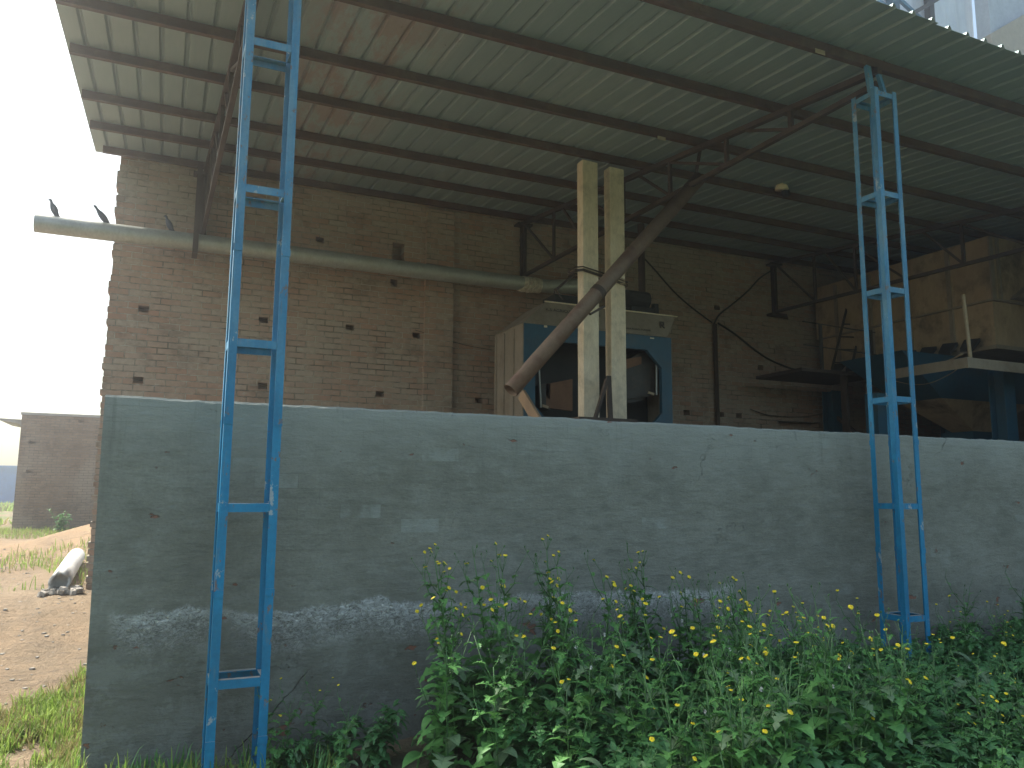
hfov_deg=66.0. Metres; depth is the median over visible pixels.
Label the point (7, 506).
grass
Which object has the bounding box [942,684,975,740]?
sow thistle
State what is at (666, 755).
sow thistle
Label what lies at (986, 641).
leafy weed
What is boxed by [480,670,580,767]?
leafy weed
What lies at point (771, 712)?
sow thistle
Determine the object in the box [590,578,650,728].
sow thistle
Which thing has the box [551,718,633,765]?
leafy weed
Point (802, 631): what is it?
sow thistle
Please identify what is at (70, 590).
rubble
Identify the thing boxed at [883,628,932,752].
sow thistle
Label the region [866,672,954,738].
leafy weed
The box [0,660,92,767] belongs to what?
grass
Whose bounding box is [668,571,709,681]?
sow thistle
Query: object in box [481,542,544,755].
sow thistle
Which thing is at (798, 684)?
leafy weed
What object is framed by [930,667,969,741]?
sow thistle
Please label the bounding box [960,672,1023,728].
leafy weed
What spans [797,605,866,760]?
sow thistle
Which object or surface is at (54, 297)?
sky
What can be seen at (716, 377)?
conduit pipe
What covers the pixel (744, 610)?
sow thistle
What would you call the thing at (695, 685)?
leafy weed
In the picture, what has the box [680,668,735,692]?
leafy weed
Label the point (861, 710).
sow thistle
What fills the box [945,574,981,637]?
sow thistle
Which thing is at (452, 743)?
sow thistle
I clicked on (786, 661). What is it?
sow thistle
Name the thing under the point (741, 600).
sow thistle
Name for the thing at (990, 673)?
sow thistle
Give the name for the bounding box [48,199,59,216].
pigeon
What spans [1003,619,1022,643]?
sow thistle
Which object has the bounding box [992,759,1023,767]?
leafy weed
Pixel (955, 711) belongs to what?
sow thistle
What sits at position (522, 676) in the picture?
leafy weed
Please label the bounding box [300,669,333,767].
sow thistle
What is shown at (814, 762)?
leafy weed
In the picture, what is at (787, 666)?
leafy weed
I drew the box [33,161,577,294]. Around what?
galvanised pipe
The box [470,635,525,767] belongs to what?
sow thistle
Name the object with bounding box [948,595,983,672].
sow thistle
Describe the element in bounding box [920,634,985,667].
leafy weed
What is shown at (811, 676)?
sow thistle
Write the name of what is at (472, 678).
leafy weed
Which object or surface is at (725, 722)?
leafy weed
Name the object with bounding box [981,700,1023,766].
sow thistle
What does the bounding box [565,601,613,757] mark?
sow thistle
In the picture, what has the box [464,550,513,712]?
sow thistle
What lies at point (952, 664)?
sow thistle
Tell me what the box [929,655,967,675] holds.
leafy weed
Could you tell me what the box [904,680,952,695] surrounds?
leafy weed
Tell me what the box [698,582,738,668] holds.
sow thistle
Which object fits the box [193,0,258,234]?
roof truss
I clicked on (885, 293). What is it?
lattice column
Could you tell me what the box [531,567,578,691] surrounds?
sow thistle
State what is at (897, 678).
leafy weed
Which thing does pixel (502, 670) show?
sow thistle
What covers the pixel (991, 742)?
leafy weed
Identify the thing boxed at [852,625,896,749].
sow thistle
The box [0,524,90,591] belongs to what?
grass
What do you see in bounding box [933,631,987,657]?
leafy weed
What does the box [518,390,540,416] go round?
wooden plank
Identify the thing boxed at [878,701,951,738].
leafy weed
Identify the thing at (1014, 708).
sow thistle
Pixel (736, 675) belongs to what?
sow thistle
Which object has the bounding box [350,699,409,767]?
leafy weed
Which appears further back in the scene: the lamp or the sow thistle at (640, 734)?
the lamp
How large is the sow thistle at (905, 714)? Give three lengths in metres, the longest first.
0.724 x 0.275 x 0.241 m
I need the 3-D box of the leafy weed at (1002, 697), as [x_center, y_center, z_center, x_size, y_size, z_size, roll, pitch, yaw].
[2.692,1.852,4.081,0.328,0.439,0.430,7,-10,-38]
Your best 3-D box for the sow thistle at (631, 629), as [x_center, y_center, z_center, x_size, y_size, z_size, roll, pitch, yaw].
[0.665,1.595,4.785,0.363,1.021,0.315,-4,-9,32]
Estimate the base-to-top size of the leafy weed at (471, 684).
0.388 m
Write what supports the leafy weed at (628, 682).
on the ground at (18, 659)
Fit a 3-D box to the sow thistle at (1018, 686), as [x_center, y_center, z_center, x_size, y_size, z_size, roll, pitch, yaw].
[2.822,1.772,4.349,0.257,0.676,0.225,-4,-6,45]
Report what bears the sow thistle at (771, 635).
on the ground at (18, 659)
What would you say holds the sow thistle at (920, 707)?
on the ground at (18, 659)
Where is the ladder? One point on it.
(838, 341)
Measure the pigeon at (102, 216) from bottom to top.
0.270 m
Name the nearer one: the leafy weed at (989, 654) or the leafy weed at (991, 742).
the leafy weed at (991, 742)
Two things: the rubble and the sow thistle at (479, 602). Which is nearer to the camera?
the sow thistle at (479, 602)
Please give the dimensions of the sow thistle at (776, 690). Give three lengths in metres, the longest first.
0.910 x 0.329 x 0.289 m
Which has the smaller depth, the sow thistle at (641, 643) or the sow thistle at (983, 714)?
the sow thistle at (983, 714)
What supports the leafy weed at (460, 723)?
on the ground at (18, 659)
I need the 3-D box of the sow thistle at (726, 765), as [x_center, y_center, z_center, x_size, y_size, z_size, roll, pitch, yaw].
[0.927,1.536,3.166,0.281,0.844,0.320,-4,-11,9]
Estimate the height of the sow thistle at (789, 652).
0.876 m
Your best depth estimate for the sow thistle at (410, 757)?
4.01 m
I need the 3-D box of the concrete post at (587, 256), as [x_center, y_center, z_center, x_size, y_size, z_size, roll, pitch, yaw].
[0.833,-0.020,8.553,0.199,4.994,0.127,4,-9,-24]
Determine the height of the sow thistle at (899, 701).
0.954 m
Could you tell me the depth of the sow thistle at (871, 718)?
3.67 m
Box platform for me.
[895,294,1023,377]
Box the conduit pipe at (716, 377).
[713,324,719,425]
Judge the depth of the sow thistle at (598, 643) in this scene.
4.56 m
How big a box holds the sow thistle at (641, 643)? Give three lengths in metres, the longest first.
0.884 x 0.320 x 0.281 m
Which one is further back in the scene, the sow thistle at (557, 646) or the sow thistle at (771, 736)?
the sow thistle at (557, 646)
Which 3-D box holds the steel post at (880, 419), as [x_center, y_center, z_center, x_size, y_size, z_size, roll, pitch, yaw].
[4.872,1.446,10.387,0.200,2.650,0.200,4,-9,-24]
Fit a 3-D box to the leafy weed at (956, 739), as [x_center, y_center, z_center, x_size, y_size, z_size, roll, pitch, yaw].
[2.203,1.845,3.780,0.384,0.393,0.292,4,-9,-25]
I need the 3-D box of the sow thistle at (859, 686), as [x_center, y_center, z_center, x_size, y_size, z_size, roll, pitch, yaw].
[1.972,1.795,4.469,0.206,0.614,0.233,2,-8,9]
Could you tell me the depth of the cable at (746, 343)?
13.30 m
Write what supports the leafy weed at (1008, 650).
on the ground at (18, 659)
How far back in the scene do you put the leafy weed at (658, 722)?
3.80 m
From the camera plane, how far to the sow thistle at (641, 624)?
4.86 m
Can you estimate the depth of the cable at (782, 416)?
13.33 m
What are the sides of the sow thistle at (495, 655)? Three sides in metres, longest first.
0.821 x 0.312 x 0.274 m
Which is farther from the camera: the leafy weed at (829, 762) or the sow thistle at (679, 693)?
the sow thistle at (679, 693)
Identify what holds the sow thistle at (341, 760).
on the ground at (18, 659)
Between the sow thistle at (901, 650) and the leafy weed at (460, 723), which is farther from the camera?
the sow thistle at (901, 650)
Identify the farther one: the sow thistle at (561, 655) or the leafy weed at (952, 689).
the leafy weed at (952, 689)
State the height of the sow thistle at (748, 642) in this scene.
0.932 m
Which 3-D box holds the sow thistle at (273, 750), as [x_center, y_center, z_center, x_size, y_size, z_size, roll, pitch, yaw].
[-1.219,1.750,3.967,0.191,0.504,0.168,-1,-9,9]
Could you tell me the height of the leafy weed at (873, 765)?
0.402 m
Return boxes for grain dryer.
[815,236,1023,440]
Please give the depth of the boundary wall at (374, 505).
4.76 m
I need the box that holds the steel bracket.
[573,376,637,421]
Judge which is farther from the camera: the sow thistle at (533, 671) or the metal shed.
the metal shed
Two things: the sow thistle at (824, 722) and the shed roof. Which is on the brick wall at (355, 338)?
the shed roof
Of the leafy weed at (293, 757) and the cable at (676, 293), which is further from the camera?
the cable at (676, 293)
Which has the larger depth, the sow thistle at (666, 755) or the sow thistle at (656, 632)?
the sow thistle at (656, 632)
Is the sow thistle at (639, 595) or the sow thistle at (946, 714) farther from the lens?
the sow thistle at (639, 595)
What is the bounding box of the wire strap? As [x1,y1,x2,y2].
[553,266,627,299]
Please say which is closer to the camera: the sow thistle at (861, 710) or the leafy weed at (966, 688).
the sow thistle at (861, 710)
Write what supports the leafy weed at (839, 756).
on the ground at (18, 659)
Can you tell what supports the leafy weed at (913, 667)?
on the ground at (18, 659)
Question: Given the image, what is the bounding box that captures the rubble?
[37,585,83,597]
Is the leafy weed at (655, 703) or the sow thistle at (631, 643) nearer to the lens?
the leafy weed at (655, 703)
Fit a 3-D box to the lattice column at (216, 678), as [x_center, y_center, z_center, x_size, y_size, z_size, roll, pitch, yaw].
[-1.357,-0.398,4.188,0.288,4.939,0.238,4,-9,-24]
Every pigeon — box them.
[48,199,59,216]
[93,205,109,222]
[163,215,174,230]
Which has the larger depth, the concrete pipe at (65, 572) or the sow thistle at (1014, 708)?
the concrete pipe at (65, 572)
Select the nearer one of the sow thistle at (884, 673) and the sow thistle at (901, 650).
the sow thistle at (884, 673)
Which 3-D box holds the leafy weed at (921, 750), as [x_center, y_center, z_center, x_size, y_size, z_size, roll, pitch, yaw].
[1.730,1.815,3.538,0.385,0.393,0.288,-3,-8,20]
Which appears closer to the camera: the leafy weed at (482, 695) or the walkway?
the leafy weed at (482, 695)
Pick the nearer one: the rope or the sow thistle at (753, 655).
the sow thistle at (753, 655)
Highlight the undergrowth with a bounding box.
[429,622,1023,767]
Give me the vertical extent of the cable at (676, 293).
0.974 m
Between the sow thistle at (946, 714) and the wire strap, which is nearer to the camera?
the sow thistle at (946, 714)
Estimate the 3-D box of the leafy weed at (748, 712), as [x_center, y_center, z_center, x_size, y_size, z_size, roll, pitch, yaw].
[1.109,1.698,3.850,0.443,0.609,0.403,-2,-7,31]
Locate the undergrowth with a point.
(961, 684)
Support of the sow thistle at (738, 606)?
on the ground at (18, 659)
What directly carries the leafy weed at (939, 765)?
on the ground at (18, 659)
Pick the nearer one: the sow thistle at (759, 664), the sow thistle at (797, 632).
the sow thistle at (759, 664)
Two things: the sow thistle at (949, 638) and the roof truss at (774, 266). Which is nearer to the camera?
the sow thistle at (949, 638)
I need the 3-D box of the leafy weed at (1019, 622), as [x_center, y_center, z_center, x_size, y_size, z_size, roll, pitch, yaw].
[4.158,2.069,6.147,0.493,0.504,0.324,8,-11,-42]
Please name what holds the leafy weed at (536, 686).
on the ground at (18, 659)
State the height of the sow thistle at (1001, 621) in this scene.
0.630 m
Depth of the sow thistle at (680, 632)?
4.82 m
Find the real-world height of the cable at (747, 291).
1.097 m
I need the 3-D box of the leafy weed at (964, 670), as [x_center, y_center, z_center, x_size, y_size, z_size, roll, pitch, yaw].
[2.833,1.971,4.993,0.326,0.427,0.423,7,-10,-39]
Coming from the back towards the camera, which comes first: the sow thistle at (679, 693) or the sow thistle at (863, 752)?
the sow thistle at (679, 693)
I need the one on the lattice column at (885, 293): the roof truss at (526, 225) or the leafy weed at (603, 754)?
the roof truss at (526, 225)
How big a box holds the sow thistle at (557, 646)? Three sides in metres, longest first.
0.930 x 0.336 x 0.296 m
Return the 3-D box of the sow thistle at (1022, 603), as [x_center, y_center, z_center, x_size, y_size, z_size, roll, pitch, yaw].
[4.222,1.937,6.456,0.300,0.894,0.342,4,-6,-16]
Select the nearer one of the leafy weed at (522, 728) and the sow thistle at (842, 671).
the leafy weed at (522, 728)
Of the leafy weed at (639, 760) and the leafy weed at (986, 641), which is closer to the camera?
the leafy weed at (639, 760)
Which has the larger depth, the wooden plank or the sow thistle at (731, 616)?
the wooden plank
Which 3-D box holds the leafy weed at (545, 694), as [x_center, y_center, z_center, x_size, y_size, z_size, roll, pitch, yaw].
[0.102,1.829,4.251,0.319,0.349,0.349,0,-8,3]
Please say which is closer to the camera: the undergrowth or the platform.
the undergrowth
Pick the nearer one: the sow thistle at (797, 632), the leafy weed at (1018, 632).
the sow thistle at (797, 632)
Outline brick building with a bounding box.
[0,412,99,530]
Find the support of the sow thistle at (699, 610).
on the ground at (18, 659)
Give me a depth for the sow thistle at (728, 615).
4.51 m
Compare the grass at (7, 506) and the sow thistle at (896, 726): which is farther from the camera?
the grass at (7, 506)
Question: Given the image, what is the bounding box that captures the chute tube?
[504,151,704,395]
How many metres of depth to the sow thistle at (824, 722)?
3.53 m
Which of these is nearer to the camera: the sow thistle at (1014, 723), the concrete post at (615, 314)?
the sow thistle at (1014, 723)
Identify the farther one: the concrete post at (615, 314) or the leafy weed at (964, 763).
the concrete post at (615, 314)
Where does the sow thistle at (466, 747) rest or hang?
on the ground at (18, 659)
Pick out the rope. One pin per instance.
(930, 382)
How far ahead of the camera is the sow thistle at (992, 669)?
4.82 m
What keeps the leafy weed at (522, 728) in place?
on the ground at (18, 659)
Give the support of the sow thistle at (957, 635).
on the ground at (18, 659)
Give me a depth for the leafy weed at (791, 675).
4.73 m
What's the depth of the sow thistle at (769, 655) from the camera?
3.71 m
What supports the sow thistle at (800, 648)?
on the ground at (18, 659)
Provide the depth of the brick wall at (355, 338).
10.82 m
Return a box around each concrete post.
[577,160,599,416]
[604,167,626,418]
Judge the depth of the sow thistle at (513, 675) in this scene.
4.01 m
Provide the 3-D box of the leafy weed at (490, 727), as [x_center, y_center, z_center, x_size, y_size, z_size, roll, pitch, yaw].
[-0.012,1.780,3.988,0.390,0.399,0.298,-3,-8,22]
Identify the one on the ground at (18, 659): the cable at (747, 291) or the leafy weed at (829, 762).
the leafy weed at (829, 762)
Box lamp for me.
[775,183,790,197]
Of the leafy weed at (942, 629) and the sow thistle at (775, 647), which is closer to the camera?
the sow thistle at (775, 647)
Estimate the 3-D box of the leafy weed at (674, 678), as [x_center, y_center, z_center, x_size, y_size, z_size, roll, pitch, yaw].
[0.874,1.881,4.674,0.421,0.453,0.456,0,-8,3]
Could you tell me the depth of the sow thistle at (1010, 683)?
3.82 m
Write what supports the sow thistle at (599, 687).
on the ground at (18, 659)
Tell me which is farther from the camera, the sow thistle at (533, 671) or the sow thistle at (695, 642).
the sow thistle at (695, 642)
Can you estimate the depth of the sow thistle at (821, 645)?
4.92 m
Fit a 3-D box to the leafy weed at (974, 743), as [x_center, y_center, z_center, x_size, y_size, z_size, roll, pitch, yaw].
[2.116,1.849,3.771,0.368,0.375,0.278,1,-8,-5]
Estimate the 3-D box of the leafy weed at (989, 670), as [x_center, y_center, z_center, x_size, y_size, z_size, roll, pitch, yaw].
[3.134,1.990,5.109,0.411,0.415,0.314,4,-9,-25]
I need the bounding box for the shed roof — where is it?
[55,0,1023,274]
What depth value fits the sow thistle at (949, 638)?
5.90 m
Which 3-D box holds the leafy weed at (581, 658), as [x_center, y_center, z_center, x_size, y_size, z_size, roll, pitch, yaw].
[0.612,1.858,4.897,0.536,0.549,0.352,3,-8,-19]
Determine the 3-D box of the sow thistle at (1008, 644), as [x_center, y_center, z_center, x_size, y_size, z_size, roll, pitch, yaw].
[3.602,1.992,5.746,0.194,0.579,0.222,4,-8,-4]
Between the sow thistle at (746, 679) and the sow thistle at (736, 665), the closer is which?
the sow thistle at (746, 679)
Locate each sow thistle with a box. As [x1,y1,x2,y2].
[251,681,286,767]
[269,677,307,767]
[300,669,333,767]
[332,684,365,767]
[402,580,470,767]
[411,543,478,757]
[412,597,483,767]
[415,551,478,755]
[454,542,507,753]
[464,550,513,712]
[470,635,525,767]
[472,598,535,767]
[479,603,516,735]
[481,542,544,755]
[488,579,535,686]
[494,603,555,767]
[511,571,579,766]
[517,551,565,693]
[523,535,575,705]
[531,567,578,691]
[535,551,590,704]
[536,580,586,694]
[543,647,593,767]
[544,580,610,718]
[559,631,624,766]
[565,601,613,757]
[580,549,628,707]
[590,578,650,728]
[590,620,648,766]
[601,583,652,737]
[607,645,654,767]
[609,559,649,713]
[614,569,661,712]
[617,586,665,713]
[617,614,676,751]
[620,540,665,687]
[624,562,666,691]
[637,602,689,754]
[642,657,702,767]
[656,674,714,767]
[660,687,713,767]
[661,576,707,680]
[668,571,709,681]
[669,566,718,691]
[669,629,740,767]
[679,575,729,692]
[690,571,737,728]
[690,627,735,749]
[692,605,727,679]
[693,652,767,767]
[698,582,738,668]
[701,609,756,713]
[703,654,765,767]
[708,639,782,767]
[711,587,761,717]
[711,604,764,700]
[713,575,760,672]
[715,687,777,767]
[716,614,760,710]
[717,576,753,655]
[718,584,780,761]
[721,581,761,676]
[724,579,778,691]
[726,572,771,656]
[730,674,787,767]
[731,720,775,766]
[733,622,806,758]
[733,657,797,767]
[734,579,768,661]
[735,608,785,722]
[737,616,777,687]
[740,598,783,687]
[743,649,798,741]
[744,626,813,767]
[744,628,822,767]
[746,604,784,691]
[749,623,798,745]
[750,612,781,673]
[767,610,802,673]
[772,590,815,688]
[774,593,815,670]
[775,599,828,729]
[784,611,832,716]
[787,583,861,761]
[787,606,807,666]
[789,608,819,663]
[792,582,851,738]
[793,609,850,739]
[794,597,859,739]
[796,616,822,660]
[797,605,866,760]
[812,615,844,672]
[814,636,848,742]
[822,654,875,767]
[830,639,884,764]
[830,641,858,708]
[834,624,862,718]
[835,631,855,661]
[836,589,875,698]
[837,657,882,759]
[841,642,874,746]
[847,605,921,767]
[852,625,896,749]
[863,645,896,699]
[870,608,928,764]
[872,613,940,764]
[879,648,925,755]
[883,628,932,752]
[885,610,918,675]
[906,640,941,692]
[914,627,956,721]
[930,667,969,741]
[935,603,959,649]
[936,617,955,652]
[938,605,967,653]
[938,639,958,674]
[939,671,974,739]
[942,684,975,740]
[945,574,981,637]
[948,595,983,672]
[950,636,998,735]
[957,601,988,669]
[966,672,1004,745]
[972,653,1000,687]
[973,693,1012,746]
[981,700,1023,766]
[983,652,1002,684]
[984,601,1011,641]
[990,607,1017,649]
[990,619,1015,655]
[991,652,1015,686]
[991,655,1019,692]
[994,603,1013,639]
[1000,679,1023,765]
[1001,641,1023,757]
[1001,644,1023,706]
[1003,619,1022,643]
[1005,566,1023,637]
[1005,692,1023,749]
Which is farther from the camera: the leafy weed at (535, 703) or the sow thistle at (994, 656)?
the sow thistle at (994, 656)
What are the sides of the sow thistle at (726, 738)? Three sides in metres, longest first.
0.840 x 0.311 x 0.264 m
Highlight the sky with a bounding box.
[0,0,976,465]
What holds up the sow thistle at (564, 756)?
on the ground at (18, 659)
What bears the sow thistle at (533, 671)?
on the ground at (18, 659)
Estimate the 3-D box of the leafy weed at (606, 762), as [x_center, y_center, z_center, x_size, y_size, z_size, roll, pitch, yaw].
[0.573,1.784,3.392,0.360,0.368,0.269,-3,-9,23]
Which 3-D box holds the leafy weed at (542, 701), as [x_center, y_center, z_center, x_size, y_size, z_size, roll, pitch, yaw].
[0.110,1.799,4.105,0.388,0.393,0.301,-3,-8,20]
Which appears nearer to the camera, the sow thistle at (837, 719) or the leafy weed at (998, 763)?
the leafy weed at (998, 763)
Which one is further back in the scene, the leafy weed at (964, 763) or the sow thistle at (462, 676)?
the sow thistle at (462, 676)
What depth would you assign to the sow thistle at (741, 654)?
4.38 m
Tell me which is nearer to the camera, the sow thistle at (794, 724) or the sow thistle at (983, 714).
the sow thistle at (794, 724)
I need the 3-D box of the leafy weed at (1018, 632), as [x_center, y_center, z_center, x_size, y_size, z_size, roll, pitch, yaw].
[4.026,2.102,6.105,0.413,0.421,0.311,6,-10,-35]
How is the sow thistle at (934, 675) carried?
on the ground at (18, 659)
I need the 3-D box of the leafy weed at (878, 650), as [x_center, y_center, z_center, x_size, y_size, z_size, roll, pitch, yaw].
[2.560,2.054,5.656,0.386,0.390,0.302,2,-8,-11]
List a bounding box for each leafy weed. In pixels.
[48,508,71,531]
[279,738,313,767]
[316,720,365,765]
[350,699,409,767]
[422,661,495,697]
[436,694,480,744]
[465,679,516,689]
[465,690,534,763]
[465,691,542,766]
[478,666,530,691]
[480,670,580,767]
[499,692,565,708]
[502,705,575,767]
[504,713,578,767]
[529,676,581,697]
[534,688,558,705]
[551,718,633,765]
[556,643,632,718]
[557,694,618,730]
[564,723,634,767]
[565,637,646,676]
[578,734,683,767]
[593,662,649,721]
[602,747,678,767]
[630,659,694,713]
[632,690,712,739]
[640,653,734,739]
[647,672,688,703]
[653,710,723,763]
[658,691,692,707]
[669,692,781,750]
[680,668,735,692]
[681,740,768,767]
[700,665,769,740]
[709,731,797,767]
[749,680,835,720]
[754,705,844,750]
[760,643,807,661]
[767,662,813,679]
[778,649,842,666]
[781,675,817,706]
[782,665,804,683]
[788,739,836,767]
[791,743,845,767]
[795,730,884,767]
[825,637,861,669]
[828,657,872,694]
[843,643,889,685]
[844,686,880,719]
[855,736,940,766]
[855,750,939,767]
[862,654,937,700]
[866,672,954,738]
[867,695,945,750]
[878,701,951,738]
[879,668,936,685]
[887,642,941,665]
[897,674,956,705]
[903,677,972,713]
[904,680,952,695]
[911,726,986,767]
[913,725,1004,767]
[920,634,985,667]
[921,694,950,721]
[922,656,993,693]
[923,724,1005,760]
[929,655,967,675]
[929,758,959,767]
[930,737,1017,767]
[931,622,983,650]
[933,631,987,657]
[950,679,1012,732]
[958,657,1020,682]
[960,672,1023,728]
[970,641,1019,662]
[971,745,1023,767]
[974,713,1022,747]
[974,716,1023,753]
[976,638,1023,660]
[976,653,1023,682]
[976,691,1023,731]
[977,646,1023,670]
[981,635,1004,644]
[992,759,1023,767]
[999,625,1023,645]
[999,638,1023,655]
[1008,629,1023,644]
[1010,618,1023,633]
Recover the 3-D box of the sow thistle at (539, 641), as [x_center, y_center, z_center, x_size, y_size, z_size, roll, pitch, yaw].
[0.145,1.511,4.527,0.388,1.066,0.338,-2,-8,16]
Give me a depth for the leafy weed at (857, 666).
5.07 m
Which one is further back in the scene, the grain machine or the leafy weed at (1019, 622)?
the grain machine
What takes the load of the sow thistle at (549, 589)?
on the ground at (18, 659)
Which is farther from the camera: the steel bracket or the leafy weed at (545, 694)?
the steel bracket
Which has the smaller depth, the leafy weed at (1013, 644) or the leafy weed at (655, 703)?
the leafy weed at (655, 703)
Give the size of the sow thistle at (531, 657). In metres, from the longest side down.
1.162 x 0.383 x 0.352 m
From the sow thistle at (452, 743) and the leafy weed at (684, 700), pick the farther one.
the leafy weed at (684, 700)
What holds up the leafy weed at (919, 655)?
on the ground at (18, 659)
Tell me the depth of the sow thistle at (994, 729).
3.82 m
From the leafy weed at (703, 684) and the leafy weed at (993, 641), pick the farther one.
the leafy weed at (993, 641)
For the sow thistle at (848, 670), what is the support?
on the ground at (18, 659)
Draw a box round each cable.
[645,259,711,322]
[713,270,770,323]
[717,322,793,368]
[750,409,822,416]
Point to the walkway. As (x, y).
(822, 376)
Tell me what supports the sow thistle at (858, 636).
on the ground at (18, 659)
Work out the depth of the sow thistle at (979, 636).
5.73 m
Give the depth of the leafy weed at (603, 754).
3.57 m
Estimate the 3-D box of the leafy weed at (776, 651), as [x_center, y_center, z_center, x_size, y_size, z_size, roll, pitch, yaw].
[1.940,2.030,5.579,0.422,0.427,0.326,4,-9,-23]
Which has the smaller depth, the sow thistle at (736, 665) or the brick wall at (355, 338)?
the sow thistle at (736, 665)
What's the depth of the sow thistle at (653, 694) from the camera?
3.62 m
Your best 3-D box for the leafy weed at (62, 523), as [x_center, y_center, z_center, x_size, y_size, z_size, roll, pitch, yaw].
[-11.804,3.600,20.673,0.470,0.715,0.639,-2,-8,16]
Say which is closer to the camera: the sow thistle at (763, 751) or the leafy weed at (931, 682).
the sow thistle at (763, 751)
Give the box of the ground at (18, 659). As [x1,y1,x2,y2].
[0,510,856,767]
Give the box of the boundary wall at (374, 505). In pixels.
[80,395,1023,767]
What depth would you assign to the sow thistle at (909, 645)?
4.72 m
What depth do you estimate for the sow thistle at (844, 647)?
5.41 m
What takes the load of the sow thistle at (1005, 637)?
on the ground at (18, 659)
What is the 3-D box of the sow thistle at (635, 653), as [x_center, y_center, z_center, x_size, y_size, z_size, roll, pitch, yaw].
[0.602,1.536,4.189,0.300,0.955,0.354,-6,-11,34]
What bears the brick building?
on the ground at (18, 659)
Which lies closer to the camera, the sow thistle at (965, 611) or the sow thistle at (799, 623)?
the sow thistle at (799, 623)
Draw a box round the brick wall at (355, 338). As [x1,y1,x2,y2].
[85,156,1023,589]
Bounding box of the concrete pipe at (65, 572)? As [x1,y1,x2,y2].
[48,548,84,589]
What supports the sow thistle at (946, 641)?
on the ground at (18, 659)
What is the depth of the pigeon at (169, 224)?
9.34 m
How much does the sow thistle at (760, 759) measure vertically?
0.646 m
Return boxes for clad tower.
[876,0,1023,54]
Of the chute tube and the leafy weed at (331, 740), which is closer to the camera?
the leafy weed at (331, 740)
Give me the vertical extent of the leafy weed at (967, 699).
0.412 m
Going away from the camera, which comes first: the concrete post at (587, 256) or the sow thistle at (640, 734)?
the sow thistle at (640, 734)
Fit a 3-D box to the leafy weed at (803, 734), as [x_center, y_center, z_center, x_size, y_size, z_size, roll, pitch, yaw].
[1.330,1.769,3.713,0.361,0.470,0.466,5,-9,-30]
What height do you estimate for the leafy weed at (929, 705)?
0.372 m
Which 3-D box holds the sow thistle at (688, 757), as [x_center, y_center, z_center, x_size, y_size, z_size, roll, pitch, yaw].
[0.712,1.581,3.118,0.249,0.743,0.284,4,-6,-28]
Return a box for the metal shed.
[0,465,16,502]
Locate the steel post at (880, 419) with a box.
[864,393,887,434]
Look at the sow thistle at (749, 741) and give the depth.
3.03 m
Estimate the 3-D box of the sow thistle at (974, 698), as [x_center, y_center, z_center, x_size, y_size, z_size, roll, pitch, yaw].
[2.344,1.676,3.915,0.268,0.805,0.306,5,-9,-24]
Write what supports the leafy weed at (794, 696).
on the ground at (18, 659)
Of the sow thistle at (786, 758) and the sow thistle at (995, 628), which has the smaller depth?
the sow thistle at (786, 758)
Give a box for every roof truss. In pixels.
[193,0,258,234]
[514,66,881,275]
[766,206,1023,317]
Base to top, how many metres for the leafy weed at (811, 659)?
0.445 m
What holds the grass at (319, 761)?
on the ground at (18, 659)
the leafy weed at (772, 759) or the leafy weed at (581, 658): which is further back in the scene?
the leafy weed at (581, 658)
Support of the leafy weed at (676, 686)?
on the ground at (18, 659)
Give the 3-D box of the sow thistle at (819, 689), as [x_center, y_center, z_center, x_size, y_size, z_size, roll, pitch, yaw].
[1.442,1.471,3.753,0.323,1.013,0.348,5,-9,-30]
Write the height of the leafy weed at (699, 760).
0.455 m
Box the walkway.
[756,321,876,432]
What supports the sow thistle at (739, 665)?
on the ground at (18, 659)
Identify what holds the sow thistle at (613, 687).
on the ground at (18, 659)
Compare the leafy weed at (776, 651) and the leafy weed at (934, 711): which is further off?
the leafy weed at (776, 651)
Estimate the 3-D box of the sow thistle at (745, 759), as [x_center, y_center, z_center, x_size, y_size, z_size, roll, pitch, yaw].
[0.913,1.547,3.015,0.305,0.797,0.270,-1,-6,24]
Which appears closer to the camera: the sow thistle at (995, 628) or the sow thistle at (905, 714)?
the sow thistle at (905, 714)
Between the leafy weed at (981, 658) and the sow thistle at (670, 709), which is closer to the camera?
the sow thistle at (670, 709)
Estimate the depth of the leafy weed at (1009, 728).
4.02 m
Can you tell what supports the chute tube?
hanging from the shed roof
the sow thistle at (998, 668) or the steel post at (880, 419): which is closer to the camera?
the sow thistle at (998, 668)
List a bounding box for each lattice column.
[201,0,301,767]
[851,65,931,664]
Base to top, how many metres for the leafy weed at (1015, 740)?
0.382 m
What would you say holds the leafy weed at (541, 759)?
on the ground at (18, 659)
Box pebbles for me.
[0,539,87,750]
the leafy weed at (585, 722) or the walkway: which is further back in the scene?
the walkway
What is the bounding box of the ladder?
[831,275,856,369]
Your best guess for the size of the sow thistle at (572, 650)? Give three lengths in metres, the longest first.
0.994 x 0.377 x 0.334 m
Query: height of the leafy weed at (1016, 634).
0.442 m
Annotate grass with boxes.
[0,501,13,524]
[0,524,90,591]
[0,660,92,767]
[74,728,344,767]
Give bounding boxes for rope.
[896,369,956,384]
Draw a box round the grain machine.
[494,223,677,422]
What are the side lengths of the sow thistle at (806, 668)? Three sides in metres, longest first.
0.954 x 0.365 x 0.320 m
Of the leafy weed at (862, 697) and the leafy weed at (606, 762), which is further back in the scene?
the leafy weed at (862, 697)
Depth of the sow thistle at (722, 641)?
4.13 m
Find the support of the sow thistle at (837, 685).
on the ground at (18, 659)
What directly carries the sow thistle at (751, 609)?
on the ground at (18, 659)

